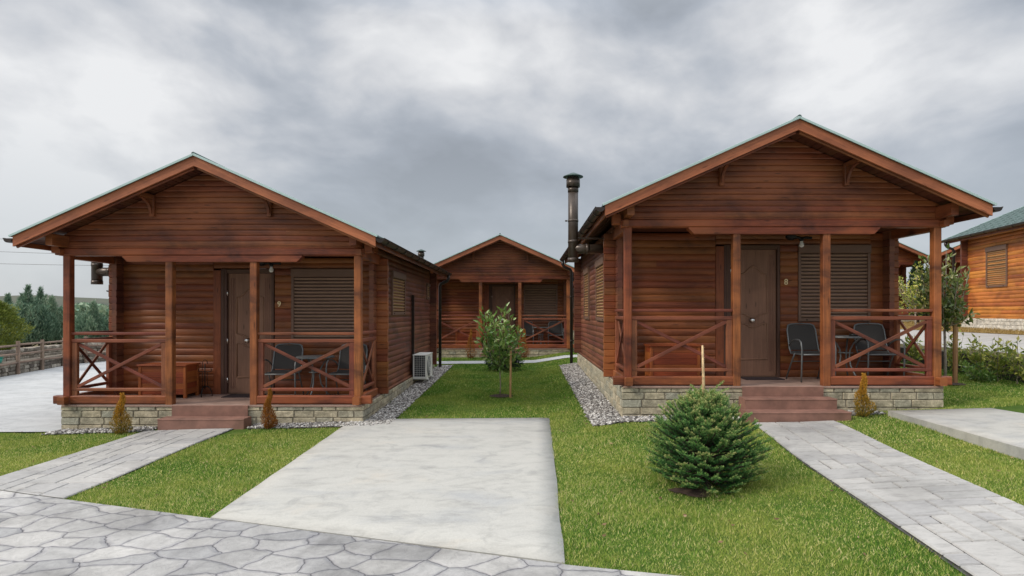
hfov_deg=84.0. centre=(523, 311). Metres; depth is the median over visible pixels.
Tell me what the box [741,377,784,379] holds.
doormat
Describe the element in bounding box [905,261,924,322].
cypress
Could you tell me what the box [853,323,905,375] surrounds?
patio chair
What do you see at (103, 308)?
distant wood
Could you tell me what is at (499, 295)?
door
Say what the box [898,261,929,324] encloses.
sparse tree
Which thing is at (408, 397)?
gravel
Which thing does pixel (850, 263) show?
window
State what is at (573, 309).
log cabin
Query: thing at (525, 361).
back path
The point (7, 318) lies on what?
yellow green tree
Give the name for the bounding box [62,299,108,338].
cypress
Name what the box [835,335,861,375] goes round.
bistro table
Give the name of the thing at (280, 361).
patio chair
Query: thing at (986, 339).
terrace road
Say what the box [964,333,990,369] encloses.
hedge plant
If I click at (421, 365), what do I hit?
air conditioner
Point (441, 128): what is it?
sky
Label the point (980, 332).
dry verge
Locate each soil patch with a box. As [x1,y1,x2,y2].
[490,394,512,396]
[668,488,710,496]
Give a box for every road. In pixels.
[0,491,676,575]
[900,329,1023,353]
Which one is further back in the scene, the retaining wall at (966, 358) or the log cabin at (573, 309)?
the log cabin at (573, 309)
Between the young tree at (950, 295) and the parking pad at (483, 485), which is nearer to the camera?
the parking pad at (483, 485)
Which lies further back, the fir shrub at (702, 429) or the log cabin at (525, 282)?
the log cabin at (525, 282)
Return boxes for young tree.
[474,303,524,394]
[911,243,981,375]
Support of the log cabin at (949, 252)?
on the ground at (923, 347)
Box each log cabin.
[3,152,451,429]
[417,233,573,357]
[560,114,1002,422]
[573,281,573,336]
[898,242,927,321]
[926,244,959,322]
[942,206,1023,329]
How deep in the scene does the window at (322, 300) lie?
10.11 m
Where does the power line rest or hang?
attached to the utility pole
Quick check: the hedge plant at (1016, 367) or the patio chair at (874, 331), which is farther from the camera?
the hedge plant at (1016, 367)
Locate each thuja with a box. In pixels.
[109,392,132,433]
[260,388,277,428]
[464,329,476,358]
[519,329,529,357]
[853,373,877,416]
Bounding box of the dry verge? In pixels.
[901,320,1022,334]
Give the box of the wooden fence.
[0,336,105,373]
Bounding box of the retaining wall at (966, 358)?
[900,347,1023,382]
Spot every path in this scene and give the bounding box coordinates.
[0,428,232,498]
[437,355,576,363]
[754,420,1023,575]
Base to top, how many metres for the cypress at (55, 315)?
2.670 m
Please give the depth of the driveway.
12.38 m
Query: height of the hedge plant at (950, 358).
0.944 m
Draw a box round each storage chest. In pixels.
[136,363,200,397]
[456,331,475,343]
[644,344,701,375]
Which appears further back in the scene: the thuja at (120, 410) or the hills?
the hills
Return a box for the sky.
[0,0,1023,298]
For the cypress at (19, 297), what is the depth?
27.94 m
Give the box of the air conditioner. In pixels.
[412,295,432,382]
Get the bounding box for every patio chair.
[265,343,303,394]
[325,344,367,394]
[521,321,533,343]
[548,321,563,343]
[785,323,836,381]
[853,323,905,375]
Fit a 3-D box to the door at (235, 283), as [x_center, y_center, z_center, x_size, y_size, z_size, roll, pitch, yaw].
[-4.910,0.350,10.133,0.940,2.220,0.175,0,0,0]
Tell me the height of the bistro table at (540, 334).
0.723 m
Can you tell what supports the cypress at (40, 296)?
on the ground at (923, 347)
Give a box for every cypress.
[0,283,58,346]
[2,292,14,306]
[17,292,23,347]
[33,286,56,345]
[39,295,62,344]
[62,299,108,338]
[75,304,86,320]
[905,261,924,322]
[914,272,929,315]
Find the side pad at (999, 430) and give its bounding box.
[888,408,1023,459]
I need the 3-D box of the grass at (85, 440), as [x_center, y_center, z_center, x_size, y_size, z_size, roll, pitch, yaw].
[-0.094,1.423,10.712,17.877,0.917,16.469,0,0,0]
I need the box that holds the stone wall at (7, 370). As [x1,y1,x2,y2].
[0,343,105,376]
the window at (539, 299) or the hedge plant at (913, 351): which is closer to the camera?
the hedge plant at (913, 351)
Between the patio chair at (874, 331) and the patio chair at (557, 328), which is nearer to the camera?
the patio chair at (874, 331)
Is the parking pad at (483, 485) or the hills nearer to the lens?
the parking pad at (483, 485)
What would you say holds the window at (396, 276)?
in the log cabin at (233, 278)
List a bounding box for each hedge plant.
[904,335,924,364]
[942,329,968,371]
[959,359,999,382]
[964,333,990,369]
[983,336,1013,380]
[997,335,1023,382]
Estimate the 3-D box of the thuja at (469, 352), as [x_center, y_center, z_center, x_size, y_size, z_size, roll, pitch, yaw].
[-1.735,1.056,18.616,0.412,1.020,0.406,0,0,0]
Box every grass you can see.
[0,352,1023,575]
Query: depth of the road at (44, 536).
4.19 m
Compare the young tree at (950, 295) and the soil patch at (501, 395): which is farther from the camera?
the soil patch at (501, 395)
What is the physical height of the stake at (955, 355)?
1.650 m
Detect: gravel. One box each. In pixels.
[41,365,453,434]
[559,362,885,425]
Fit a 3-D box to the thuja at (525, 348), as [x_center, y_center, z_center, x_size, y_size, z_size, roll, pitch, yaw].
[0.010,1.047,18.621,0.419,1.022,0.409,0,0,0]
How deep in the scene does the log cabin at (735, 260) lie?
8.44 m
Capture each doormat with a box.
[221,394,265,397]
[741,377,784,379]
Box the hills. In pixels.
[0,295,437,318]
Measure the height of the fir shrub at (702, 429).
1.399 m
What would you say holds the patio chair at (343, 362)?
on the log cabin at (233, 278)
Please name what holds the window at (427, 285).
in the log cabin at (233, 278)
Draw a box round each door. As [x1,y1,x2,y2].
[221,269,274,393]
[489,285,514,346]
[723,245,779,376]
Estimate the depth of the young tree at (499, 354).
11.31 m
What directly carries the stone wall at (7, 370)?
on the ground at (923, 347)
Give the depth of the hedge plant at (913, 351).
12.57 m
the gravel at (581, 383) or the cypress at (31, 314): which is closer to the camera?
the gravel at (581, 383)
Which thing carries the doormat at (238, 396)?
on the log cabin at (233, 278)
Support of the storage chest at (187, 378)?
on the log cabin at (233, 278)
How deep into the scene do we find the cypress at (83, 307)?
29.88 m
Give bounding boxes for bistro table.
[296,355,334,394]
[532,327,547,343]
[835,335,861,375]
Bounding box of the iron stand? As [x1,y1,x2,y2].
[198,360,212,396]
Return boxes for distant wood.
[58,302,109,316]
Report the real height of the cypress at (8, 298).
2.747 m
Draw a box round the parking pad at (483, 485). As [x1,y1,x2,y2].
[210,418,564,563]
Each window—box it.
[291,269,353,338]
[390,270,405,314]
[426,283,430,299]
[524,284,557,320]
[583,267,589,319]
[595,256,603,320]
[798,244,870,321]
[985,244,1007,287]
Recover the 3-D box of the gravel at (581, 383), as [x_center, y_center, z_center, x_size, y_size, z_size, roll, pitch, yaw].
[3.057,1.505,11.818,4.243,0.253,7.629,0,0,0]
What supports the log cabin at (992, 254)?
on the ground at (923, 347)
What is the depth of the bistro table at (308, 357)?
9.52 m
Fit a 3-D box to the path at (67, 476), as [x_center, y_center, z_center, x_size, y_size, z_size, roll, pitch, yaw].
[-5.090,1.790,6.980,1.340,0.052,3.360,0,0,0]
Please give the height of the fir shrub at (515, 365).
0.732 m
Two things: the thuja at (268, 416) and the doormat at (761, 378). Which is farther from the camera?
the doormat at (761, 378)
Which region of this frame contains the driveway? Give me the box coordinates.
[0,361,105,431]
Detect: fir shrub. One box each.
[484,349,524,369]
[644,345,774,494]
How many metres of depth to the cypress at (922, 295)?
23.97 m
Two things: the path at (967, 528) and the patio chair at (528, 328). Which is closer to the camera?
the path at (967, 528)
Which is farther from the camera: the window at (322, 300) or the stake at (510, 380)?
the stake at (510, 380)
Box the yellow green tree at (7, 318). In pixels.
[0,300,35,349]
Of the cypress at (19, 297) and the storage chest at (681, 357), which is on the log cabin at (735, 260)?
the storage chest at (681, 357)
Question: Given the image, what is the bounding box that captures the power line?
[29,264,107,265]
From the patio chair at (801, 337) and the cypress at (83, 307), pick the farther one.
the cypress at (83, 307)
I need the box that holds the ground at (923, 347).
[12,331,1023,357]
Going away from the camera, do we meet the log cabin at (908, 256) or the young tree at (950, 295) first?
the young tree at (950, 295)
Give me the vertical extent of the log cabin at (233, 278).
4.640 m
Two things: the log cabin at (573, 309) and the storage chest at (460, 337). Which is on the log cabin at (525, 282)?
the storage chest at (460, 337)
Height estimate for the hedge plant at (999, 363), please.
0.860 m
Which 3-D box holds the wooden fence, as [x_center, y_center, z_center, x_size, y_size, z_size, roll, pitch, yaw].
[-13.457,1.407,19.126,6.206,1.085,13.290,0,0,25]
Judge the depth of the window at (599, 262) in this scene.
11.39 m
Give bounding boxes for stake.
[509,351,511,397]
[952,299,957,382]
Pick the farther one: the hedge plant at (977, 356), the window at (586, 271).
the window at (586, 271)
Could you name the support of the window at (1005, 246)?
in the log cabin at (992, 254)
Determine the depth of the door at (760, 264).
9.59 m
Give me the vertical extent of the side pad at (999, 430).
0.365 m
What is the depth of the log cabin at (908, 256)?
26.55 m
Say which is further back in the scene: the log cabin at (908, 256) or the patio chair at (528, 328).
the log cabin at (908, 256)

